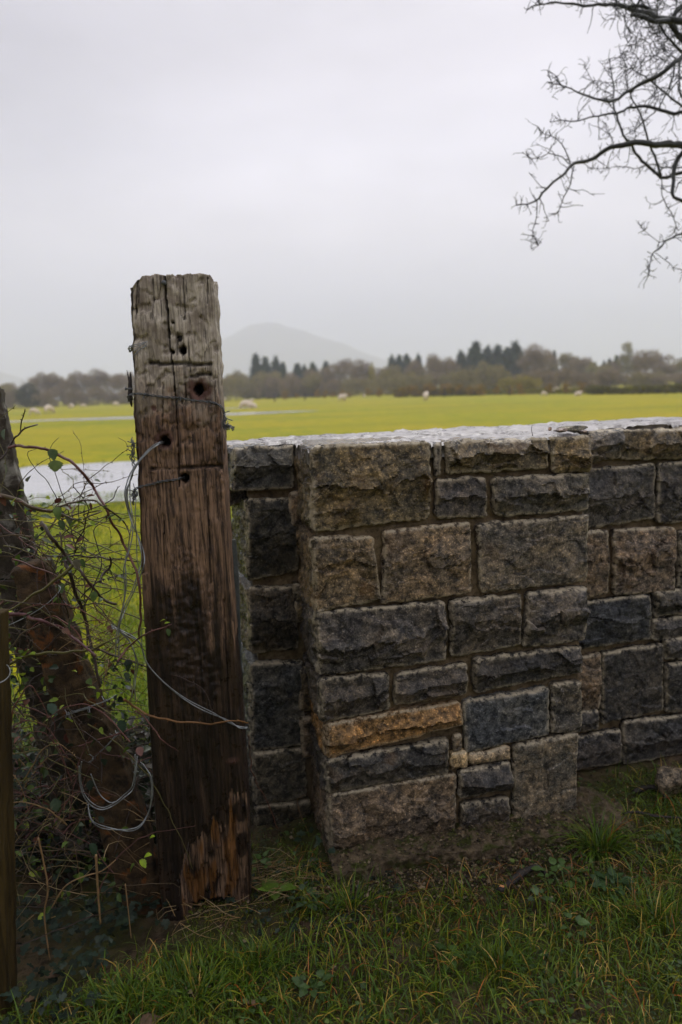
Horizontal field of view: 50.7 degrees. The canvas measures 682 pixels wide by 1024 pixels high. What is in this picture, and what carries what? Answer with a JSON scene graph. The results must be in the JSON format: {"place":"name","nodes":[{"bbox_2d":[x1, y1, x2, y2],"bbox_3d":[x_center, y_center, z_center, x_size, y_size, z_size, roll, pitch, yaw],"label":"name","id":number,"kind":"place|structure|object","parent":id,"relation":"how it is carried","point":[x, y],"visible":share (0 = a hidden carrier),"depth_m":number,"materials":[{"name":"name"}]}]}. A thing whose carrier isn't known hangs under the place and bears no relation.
{"place":"outdoors","nodes":[
{"label":"outdoors","id":0,"kind":"place"},
{"bbox_2d":[0,372,54,398],"bbox_3d":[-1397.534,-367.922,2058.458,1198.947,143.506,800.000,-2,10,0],"label":"distant ridge","id":1,"kind":"structure","parent":0,"point":[8,378],"depth_m":2012.92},
{"bbox_2d":[221,322,430,391],"bbox_3d":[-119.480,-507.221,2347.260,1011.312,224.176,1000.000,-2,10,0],"label":"mountain","id":2,"kind":"structure","parent":0,"point":[289,346],"depth_m":2156.52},
{"bbox_2d":[0,0,681,393],"label":"sky","id":3,"kind":"structure","parent":0,"point":[347,172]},
{"bbox_2d":[0,753,681,1023],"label":"lane ground","id":4,"kind":"structure","parent":0,"point":[122,938],"depth_m":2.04,"materials":[{"name":"plant"}]},
{"bbox_2d":[0,608,17,1022],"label":"wooden stake","id":5,"kind":"object","parent":4,"relation":"on","point":[8,956],"visible":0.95,"depth_m":1.78,"materials":[{"name":"brown wood"}]},
{"bbox_2d":[0,387,106,877],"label":"leaning post","id":6,"kind":"object","parent":4,"relation":"on","point":[12,479],"visible":0.33,"depth_m":2.26,"materials":[{"name":"wood"}]},
{"bbox_2d":[10,556,162,914],"bbox_3d":[-0.736,0.704,2.140,0.391,1.162,0.136,-1,10,8],"label":"strut","id":7,"kind":"object","parent":4,"relation":"on","point":[117,775],"visible":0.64,"depth_m":2.09,"materials":[{"name":"wood"}]},
{"bbox_2d":[65,695,117,762],"bbox_3d":[-0.713,0.629,2.063,0.150,0.200,0.046,-3,10,-6],"label":"strut wire","id":8,"kind":"object","parent":7,"relation":"attached to","point":[84,708],"visible":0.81,"depth_m":2.05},
{"bbox_2d":[0,406,248,946],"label":"bramble","id":9,"kind":"object","parent":4,"relation":"on","point":[65,555],"visible":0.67,"depth_m":2.04,"materials":[{"name":"plant"}]},
{"bbox_2d":[50,955,203,1023],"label":"grass tuft","id":10,"kind":"object","parent":4,"relation":"on","point":[112,996],"visible":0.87,"depth_m":1.81,"materials":[{"name":"plant"}]},
{"bbox_2d":[11,701,282,876],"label":"undergrowth","id":11,"kind":"object","parent":4,"relation":"on","point":[137,738],"visible":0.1,"depth_m":2.54,"materials":[{"name":"plant"}]},
{"bbox_2d":[140,1012,161,1023],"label":"dead leaf","id":12,"kind":"object","parent":4,"relation":"on","point":[147,1018],"visible":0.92,"depth_m":1.73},
{"bbox_2d":[71,932,298,1023],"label":"grass tuft","id":13,"kind":"object","parent":4,"relation":"on","point":[194,974],"visible":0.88,"depth_m":1.82,"materials":[{"name":"plant"}]},
{"bbox_2d":[15,594,355,944],"bbox_3d":[-0.552,0.771,2.073,1.186,1.119,0.450,-3,10,-7],"label":"straw","id":14,"kind":"object","parent":4,"relation":"on","point":[105,671],"visible":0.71,"depth_m":2.06,"materials":[{"name":"plant"}]},
{"bbox_2d":[125,273,251,920],"bbox_3d":[-0.429,0.331,2.053,0.284,1.922,0.179,-2,10,0],"label":"timber post","id":15,"kind":"object","parent":4,"relation":"on","point":[200,780],"visible":0.98,"depth_m":1.96,"materials":[{"name":"brown wood"}]},
{"bbox_2d":[79,754,152,831],"bbox_3d":[-0.617,0.783,1.983,0.204,0.215,0.061,-3,10,-6],"label":"wire coil","id":16,"kind":"object","parent":15,"relation":"hanging from","point":[134,781],"visible":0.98,"depth_m":1.99,"materials":[{"name":"metal"}]},
{"bbox_2d":[115,441,164,655],"bbox_3d":[-0.536,0.103,1.917,0.173,0.574,0.066,-4,10,-10],"label":"wire bundle","id":17,"kind":"object","parent":15,"relation":"hanging from","point":[130,513],"visible":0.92,"depth_m":1.91,"materials":[{"name":"metal"}]},
{"bbox_2d":[128,476,184,504],"bbox_3d":[-0.488,-0.056,1.910,0.151,0.072,0.035,-4,10,-10],"label":"barbed wire","id":18,"kind":"object","parent":15,"relation":"attached to","point":[134,494],"visible":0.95,"depth_m":1.90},
{"bbox_2d":[111,624,247,728],"bbox_3d":[-0.449,0.456,1.993,0.358,0.333,0.064,-2,10,0],"label":"wire strand","id":19,"kind":"object","parent":15,"relation":"attached to","point":[122,632],"visible":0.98,"depth_m":2.00},
{"bbox_2d":[127,392,234,430],"bbox_3d":[-0.416,-0.261,1.878,0.272,0.109,0.049,-3,10,-4],"label":"barbed wire","id":20,"kind":"object","parent":15,"relation":"attached to","point":[227,426],"visible":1,"depth_m":1.87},
{"bbox_2d":[232,539,243,700],"bbox_3d":[-0.311,0.399,2.107,0.050,0.648,0.011,-2,10,0],"label":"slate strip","id":21,"kind":"object","parent":15,"relation":"attached to","point":[235,565],"visible":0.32,"depth_m":2.07,"materials":[{"name":"stone"}]},
{"bbox_2d":[0,794,402,1023],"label":"ivy ground cover","id":22,"kind":"object","parent":4,"relation":"on","point":[35,987],"visible":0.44,"depth_m":2.04,"materials":[{"name":"green plant"}]},
{"bbox_2d":[37,837,50,959],"bbox_3d":[-0.787,1.033,1.918,0.024,0.364,0.005,-2,10,0],"label":"dry stalk","id":23,"kind":"object","parent":22,"relation":"on","point":[38,838],"visible":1,"depth_m":1.91,"materials":[{"name":"plant"}]},
{"bbox_2d":[95,854,100,924],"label":"dry stalk","id":24,"kind":"object","parent":22,"relation":"on","point":[96,869],"visible":1,"depth_m":1.91,"materials":[{"name":"plant"}]},
{"bbox_2d":[198,919,332,1006],"bbox_3d":[-0.203,1.165,1.899,0.383,0.101,0.295,-2,10,0],"label":"grass tuft","id":25,"kind":"object","parent":4,"relation":"on","point":[234,953],"visible":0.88,"depth_m":1.90,"materials":[{"name":"plant"}]},
{"bbox_2d":[258,878,296,900],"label":"weed","id":26,"kind":"object","parent":4,"relation":"on","point":[268,885],"visible":0.94,"depth_m":2.16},
{"bbox_2d":[287,884,328,911],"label":"weed","id":27,"kind":"object","parent":4,"relation":"on","point":[300,887],"visible":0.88,"depth_m":2.12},
{"bbox_2d":[291,970,333,1001],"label":"weed","id":28,"kind":"object","parent":4,"relation":"on","point":[301,985],"visible":0.98,"depth_m":1.81,"materials":[{"name":"plant"}]},
{"bbox_2d":[293,861,426,938],"bbox_3d":[0.041,1.115,2.095,0.423,0.106,0.309,-2,10,0],"label":"grass tuft","id":29,"kind":"object","parent":4,"relation":"on","point":[369,903],"visible":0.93,"depth_m":2.10,"materials":[{"name":"plant"}]},
{"bbox_2d":[146,761,681,1023],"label":"moss and clover","id":30,"kind":"object","parent":4,"relation":"on","point":[543,964],"visible":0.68,"depth_m":2.07,"materials":[{"name":"plant"}]},
{"bbox_2d":[162,761,681,999],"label":"soil crumbs","id":31,"kind":"object","parent":4,"relation":"on","point":[473,864],"visible":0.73,"depth_m":2.24,"materials":[{"name":"brown soil"}]},
{"bbox_2d":[213,769,681,1023],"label":"clover patches","id":32,"kind":"object","parent":4,"relation":"on","point":[552,980],"visible":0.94,"depth_m":1.81,"materials":[{"name":"plant"}]},
{"bbox_2d":[433,938,474,971],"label":"weed","id":33,"kind":"object","parent":4,"relation":"on","point":[439,946],"visible":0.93,"depth_m":1.90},
{"bbox_2d":[227,417,681,892],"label":"stone wall","id":34,"kind":"structure","parent":4,"relation":"on","point":[446,630],"depth_m":2.34,"materials":[{"name":"stone"}]},
{"bbox_2d":[294,794,334,874],"bbox_3d":[-0.102,1.100,2.390,0.114,0.192,0.328,-7,11,-27],"label":"ivy vine","id":35,"kind":"object","parent":34,"relation":"attached to","point":[318,841],"visible":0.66,"depth_m":2.36,"materials":[{"name":"plant"}]},
{"bbox_2d":[429,916,563,1010],"bbox_3d":[0.401,1.146,1.871,0.299,0.094,0.277,4,12,33],"label":"grass tuft","id":36,"kind":"object","parent":4,"relation":"on","point":[498,959],"visible":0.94,"depth_m":1.87,"materials":[{"name":"plant"}]},
{"bbox_2d":[342,798,680,983],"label":"fallen blades","id":37,"kind":"object","parent":4,"relation":"on","point":[459,920],"visible":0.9,"depth_m":2.13,"materials":[{"name":"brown plant"}]},
{"bbox_2d":[496,864,546,894],"bbox_3d":[0.541,1.113,2.189,0.185,0.028,0.053,-7,11,-26],"label":"stick","id":38,"kind":"object","parent":4,"relation":"on","point":[524,871],"visible":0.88,"depth_m":2.19,"materials":[{"name":"wood"}]},
{"bbox_2d":[528,885,554,901],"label":"weed","id":39,"kind":"object","parent":4,"relation":"on","point":[535,890],"visible":0.94,"depth_m":2.09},
{"bbox_2d":[531,857,587,887],"bbox_3d":[0.672,1.098,2.196,0.138,0.032,0.130,-9,12,-35],"label":"weed","id":40,"kind":"object","parent":4,"relation":"on","point":[555,866],"visible":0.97,"depth_m":2.20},
{"bbox_2d":[560,912,591,937],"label":"weed","id":41,"kind":"object","parent":4,"relation":"on","point":[580,920],"visible":1,"depth_m":1.97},
{"bbox_2d":[538,803,659,887],"bbox_3d":[0.825,1.034,2.311,0.375,0.168,0.382,5,12,38],"label":"grass tuft","id":42,"kind":"object","parent":4,"relation":"on","point":[609,840],"visible":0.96,"depth_m":2.30,"materials":[{"name":"plant"}]},
{"bbox_2d":[589,867,633,902],"bbox_3d":[0.807,1.098,2.147,0.126,0.035,0.122,-9,12,-35],"label":"weed","id":43,"kind":"object","parent":4,"relation":"on","point":[601,882],"visible":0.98,"depth_m":2.15,"materials":[{"name":"plant"}]},
{"bbox_2d":[594,878,681,950],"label":"grass tuft","id":44,"kind":"object","parent":4,"relation":"on","point":[660,909],"visible":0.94,"depth_m":2.02,"materials":[{"name":"plant"}]},
{"bbox_2d":[632,784,666,797],"bbox_3d":[1.124,1.015,2.629,0.118,0.022,0.066,1,10,18],"label":"stick","id":45,"kind":"object","parent":4,"relation":"on","point":[645,788],"visible":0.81,"depth_m":2.63,"materials":[{"name":"wood"}]},
{"bbox_2d":[623,811,681,818],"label":"stick","id":46,"kind":"object","parent":4,"relation":"on","point":[651,815],"visible":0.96,"depth_m":2.47,"materials":[{"name":"wood"}]},
{"bbox_2d":[647,828,681,852],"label":"weed","id":47,"kind":"object","parent":4,"relation":"on","point":[667,832],"visible":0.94,"depth_m":2.34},
{"bbox_2d":[655,765,681,798],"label":"ground rock","id":48,"kind":"object","parent":4,"relation":"on","point":[668,779],"visible":0.95,"depth_m":2.58,"materials":[{"name":"stone"}]},
{"bbox_2d":[7,382,681,778],"bbox_3d":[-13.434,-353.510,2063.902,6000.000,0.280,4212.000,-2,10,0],"label":"meadow","id":49,"kind":"structure","parent":0,"point":[97,440],"depth_m":34.23,"materials":[{"name":"green plant"}]},
{"bbox_2d":[5,391,23,408],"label":"brown shrub","id":50,"kind":"object","parent":49,"relation":"on","point":[11,399],"visible":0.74,"depth_m":132.55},
{"bbox_2d":[10,382,36,407],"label":"bare tree","id":51,"kind":"object","parent":49,"relation":"on","point":[25,394],"visible":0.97,"depth_m":131.88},
{"bbox_2d":[20,371,52,405],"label":"bare tree","id":52,"kind":"object","parent":49,"relation":"on","point":[36,381],"visible":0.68,"depth_m":146.54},
{"bbox_2d":[26,391,57,406],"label":"brown shrub","id":53,"kind":"object","parent":49,"relation":"on","point":[44,396],"visible":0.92,"depth_m":132.70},
{"bbox_2d":[40,370,63,405],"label":"bare tree","id":54,"kind":"object","parent":49,"relation":"on","point":[51,380],"visible":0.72,"depth_m":148.21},
{"bbox_2d":[40,387,65,406],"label":"brown shrub","id":55,"kind":"object","parent":49,"relation":"on","point":[58,390],"visible":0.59,"depth_m":139.64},
{"bbox_2d":[48,375,71,405],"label":"bare tree","id":56,"kind":"object","parent":49,"relation":"on","point":[65,387],"visible":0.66,"depth_m":148.33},
{"bbox_2d":[64,388,84,405],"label":"brown shrub","id":57,"kind":"object","parent":49,"relation":"on","point":[77,392],"visible":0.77,"depth_m":136.20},
{"bbox_2d":[68,369,88,393],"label":"bare tree","id":58,"kind":"object","parent":49,"relation":"on","point":[78,376],"visible":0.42,"depth_m":153.82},
{"bbox_2d":[19,461,139,505],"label":"flood pool","id":59,"kind":"structure","parent":49,"relation":"on","point":[35,483],"depth_m":13.29,"materials":[{"name":"grey liquid"}]},
{"bbox_2d":[72,392,94,405],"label":"brown shrub","id":60,"kind":"object","parent":49,"relation":"on","point":[85,397],"visible":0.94,"depth_m":135.09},
{"bbox_2d":[80,367,108,399],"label":"bare tree","id":61,"kind":"object","parent":49,"relation":"on","point":[90,381],"visible":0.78,"depth_m":151.84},
{"bbox_2d":[86,386,107,404],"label":"brown shrub","id":62,"kind":"object","parent":49,"relation":"on","point":[99,392],"visible":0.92,"depth_m":136.18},
{"bbox_2d":[93,371,116,393],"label":"bare tree","id":63,"kind":"object","parent":49,"relation":"on","point":[107,380],"visible":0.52,"depth_m":151.84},
{"bbox_2d":[2,490,231,741],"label":"meadow tufts","id":64,"kind":"object","parent":49,"relation":"on","point":[138,687],"visible":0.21,"depth_m":5.33,"materials":[{"name":"green plant"}]},
{"bbox_2d":[106,373,134,392],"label":"bare tree","id":65,"kind":"object","parent":49,"relation":"on","point":[119,379],"visible":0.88,"depth_m":143.74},
{"bbox_2d":[10,411,305,421],"bbox_3d":[-15.876,-6.589,50.593,29.173,0.004,5.655,-2,10,3],"label":"flood strip","id":66,"kind":"object","parent":49,"relation":"on","point":[105,418],"visible":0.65,"depth_m":50.93,"materials":[{"name":"grey liquid"}]},
{"bbox_2d":[223,373,239,400],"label":"olive shrub","id":67,"kind":"object","parent":49,"relation":"on","point":[227,384],"visible":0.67,"depth_m":125.10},
{"bbox_2d":[225,374,248,399],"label":"olive shrub","id":68,"kind":"object","parent":49,"relation":"on","point":[238,386],"visible":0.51,"depth_m":128.96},
{"bbox_2d":[239,375,261,399],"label":"olive shrub","id":69,"kind":"object","parent":49,"relation":"on","point":[243,394],"visible":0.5,"depth_m":133.99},
{"bbox_2d":[242,352,265,398],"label":"conifer tree","id":70,"kind":"object","parent":49,"relation":"on","point":[256,366],"visible":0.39,"depth_m":152.39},
{"bbox_2d":[241,372,268,398],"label":"olive shrub","id":71,"kind":"object","parent":49,"relation":"on","point":[253,379],"visible":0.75,"depth_m":134.07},
{"bbox_2d":[252,374,279,398],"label":"brown shrub","id":72,"kind":"object","parent":49,"relation":"on","point":[270,389],"visible":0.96,"depth_m":134.12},
{"bbox_2d":[278,378,297,397],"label":"brown shrub","id":73,"kind":"object","parent":49,"relation":"on","point":[285,386],"visible":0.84,"depth_m":131.44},
{"bbox_2d":[300,372,322,393],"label":"olive shrub","id":74,"kind":"object","parent":49,"relation":"on","point":[310,380],"visible":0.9,"depth_m":131.42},
{"bbox_2d":[302,368,336,390],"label":"bare tree","id":75,"kind":"object","parent":49,"relation":"on","point":[323,375],"visible":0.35,"depth_m":143.85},
{"bbox_2d":[320,376,344,396],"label":"brown shrub","id":76,"kind":"object","parent":49,"relation":"on","point":[331,387],"visible":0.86,"depth_m":130.13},
{"bbox_2d":[322,358,358,382],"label":"bare tree","id":77,"kind":"object","parent":49,"relation":"on","point":[336,371],"visible":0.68,"depth_m":143.25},
{"bbox_2d":[337,376,365,395],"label":"olive shrub","id":78,"kind":"object","parent":49,"relation":"on","point":[351,386],"visible":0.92,"depth_m":124.93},
{"bbox_2d":[341,358,374,378],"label":"bare tree","id":79,"kind":"object","parent":49,"relation":"on","point":[358,370],"visible":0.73,"depth_m":139.29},
{"bbox_2d":[367,375,392,394],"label":"olive shrub","id":80,"kind":"object","parent":49,"relation":"on","point":[374,386],"visible":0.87,"depth_m":120.33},
{"bbox_2d":[375,368,402,392],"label":"olive shrub","id":81,"kind":"object","parent":49,"relation":"on","point":[388,374],"visible":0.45,"depth_m":123.93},
{"bbox_2d":[386,374,407,392],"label":"olive shrub","id":82,"kind":"object","parent":49,"relation":"on","point":[398,383],"visible":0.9,"depth_m":116.66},
{"bbox_2d":[403,359,421,381],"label":"bare tree","id":83,"kind":"object","parent":49,"relation":"on","point":[409,368],"visible":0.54,"depth_m":145.05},
{"bbox_2d":[404,370,426,390],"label":"olive shrub","id":84,"kind":"object","parent":49,"relation":"on","point":[413,379],"visible":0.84,"depth_m":119.62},
{"bbox_2d":[418,352,443,380],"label":"bare tree","id":85,"kind":"object","parent":49,"relation":"on","point":[429,364],"visible":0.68,"depth_m":138.56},
{"bbox_2d":[393,387,486,396],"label":"bramble hedge","id":86,"kind":"object","parent":49,"relation":"on","point":[436,392],"visible":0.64,"depth_m":91.72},
{"bbox_2d":[426,356,461,376],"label":"bare tree","id":87,"kind":"object","parent":49,"relation":"on","point":[447,367],"visible":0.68,"depth_m":139.58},
{"bbox_2d":[447,367,469,387],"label":"olive shrub","id":88,"kind":"object","parent":49,"relation":"on","point":[453,378],"visible":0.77,"depth_m":114.20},
{"bbox_2d":[447,348,471,386],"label":"conifer tree","id":89,"kind":"object","parent":49,"relation":"on","point":[461,357],"visible":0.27,"depth_m":143.03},
{"bbox_2d":[454,365,479,387],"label":"olive shrub","id":90,"kind":"object","parent":49,"relation":"on","point":[472,378],"visible":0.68,"depth_m":114.09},
{"bbox_2d":[466,340,494,389],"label":"conifer tree","id":91,"kind":"object","parent":49,"relation":"on","point":[475,355],"visible":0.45,"depth_m":141.86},
{"bbox_2d":[472,358,497,388],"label":"olive shrub","id":92,"kind":"object","parent":49,"relation":"on","point":[482,373],"visible":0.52,"depth_m":118.51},
{"bbox_2d":[482,344,499,389],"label":"conifer tree","id":93,"kind":"object","parent":49,"relation":"on","point":[488,357],"visible":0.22,"depth_m":147.20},
{"bbox_2d":[491,343,502,365],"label":"conifer tree","id":94,"kind":"object","parent":49,"relation":"on","point":[497,350],"visible":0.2,"depth_m":148.56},
{"bbox_2d":[484,363,511,389],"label":"olive shrub","id":95,"kind":"object","parent":49,"relation":"on","point":[495,376],"visible":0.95,"depth_m":115.77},
{"bbox_2d":[497,375,514,389],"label":"willow shrub","id":96,"kind":"object","parent":49,"relation":"on","point":[504,385],"visible":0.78,"depth_m":96.80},
{"bbox_2d":[493,339,541,389],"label":"conifer tree","id":97,"kind":"object","parent":49,"relation":"on","point":[514,352],"visible":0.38,"depth_m":140.68,"materials":[{"name":"plant"}]},
{"bbox_2d":[510,374,534,388],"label":"willow shrub","id":98,"kind":"object","parent":49,"relation":"on","point":[518,380],"visible":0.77,"depth_m":96.27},
{"bbox_2d":[513,349,547,375],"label":"bare tree","id":99,"kind":"object","parent":49,"relation":"on","point":[526,362],"visible":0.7,"depth_m":132.25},
{"bbox_2d":[524,376,542,389],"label":"willow shrub","id":100,"kind":"object","parent":49,"relation":"on","point":[535,385],"visible":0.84,"depth_m":95.82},
{"bbox_2d":[484,388,584,394],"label":"rush band","id":101,"kind":"object","parent":49,"relation":"on","point":[534,391],"visible":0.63,"depth_m":81.79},
{"bbox_2d":[519,343,555,372],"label":"bare tree","id":102,"kind":"object","parent":49,"relation":"on","point":[541,359],"visible":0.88,"depth_m":131.78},
{"bbox_2d":[551,367,575,388],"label":"brown shrub","id":103,"kind":"object","parent":49,"relation":"on","point":[562,375],"visible":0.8,"depth_m":107.94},
{"bbox_2d":[546,352,582,373],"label":"budding tree","id":104,"kind":"object","parent":49,"relation":"on","point":[562,359],"visible":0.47,"depth_m":140.15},
{"bbox_2d":[565,368,590,387],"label":"brown shrub","id":105,"kind":"object","parent":49,"relation":"on","point":[582,378],"visible":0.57,"depth_m":110.68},
{"bbox_2d":[560,356,595,386],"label":"bare tree","id":106,"kind":"object","parent":49,"relation":"on","point":[574,363],"visible":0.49,"depth_m":138.67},
{"bbox_2d":[511,0,681,288],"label":"bare tree","id":107,"kind":"object","parent":49,"relation":"on","point":[649,15],"visible":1,"depth_m":4.34,"materials":[{"name":"brown plant"}]},
{"bbox_2d":[587,371,616,385],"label":"brown shrub","id":108,"kind":"object","parent":49,"relation":"on","point":[608,378],"visible":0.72,"depth_m":109.14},
{"bbox_2d":[596,369,624,386],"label":"brown shrub","id":109,"kind":"object","parent":49,"relation":"on","point":[613,373],"visible":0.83,"depth_m":108.89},
{"bbox_2d":[616,341,637,377],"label":"birch tree","id":110,"kind":"object","parent":49,"relation":"on","point":[625,359],"visible":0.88,"depth_m":134.99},
{"bbox_2d":[582,383,681,394],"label":"hedge","id":111,"kind":"object","parent":49,"relation":"on","point":[636,389],"visible":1,"depth_m":63.96,"materials":[{"name":"plant"}]},
{"bbox_2d":[623,372,653,386],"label":"olive shrub","id":112,"kind":"object","parent":49,"relation":"on","point":[633,381],"visible":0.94,"depth_m":106.70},
{"bbox_2d":[618,348,660,375],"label":"bare tree","id":113,"kind":"object","parent":49,"relation":"on","point":[645,362],"visible":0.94,"depth_m":132.89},
{"bbox_2d":[650,375,681,385],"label":"brown shrub","id":114,"kind":"object","parent":49,"relation":"on","point":[663,379],"visible":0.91,"depth_m":106.51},
{"bbox_2d":[652,360,679,378],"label":"bare tree","id":115,"kind":"object","parent":49,"relation":"on","point":[667,367],"visible":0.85,"depth_m":135.42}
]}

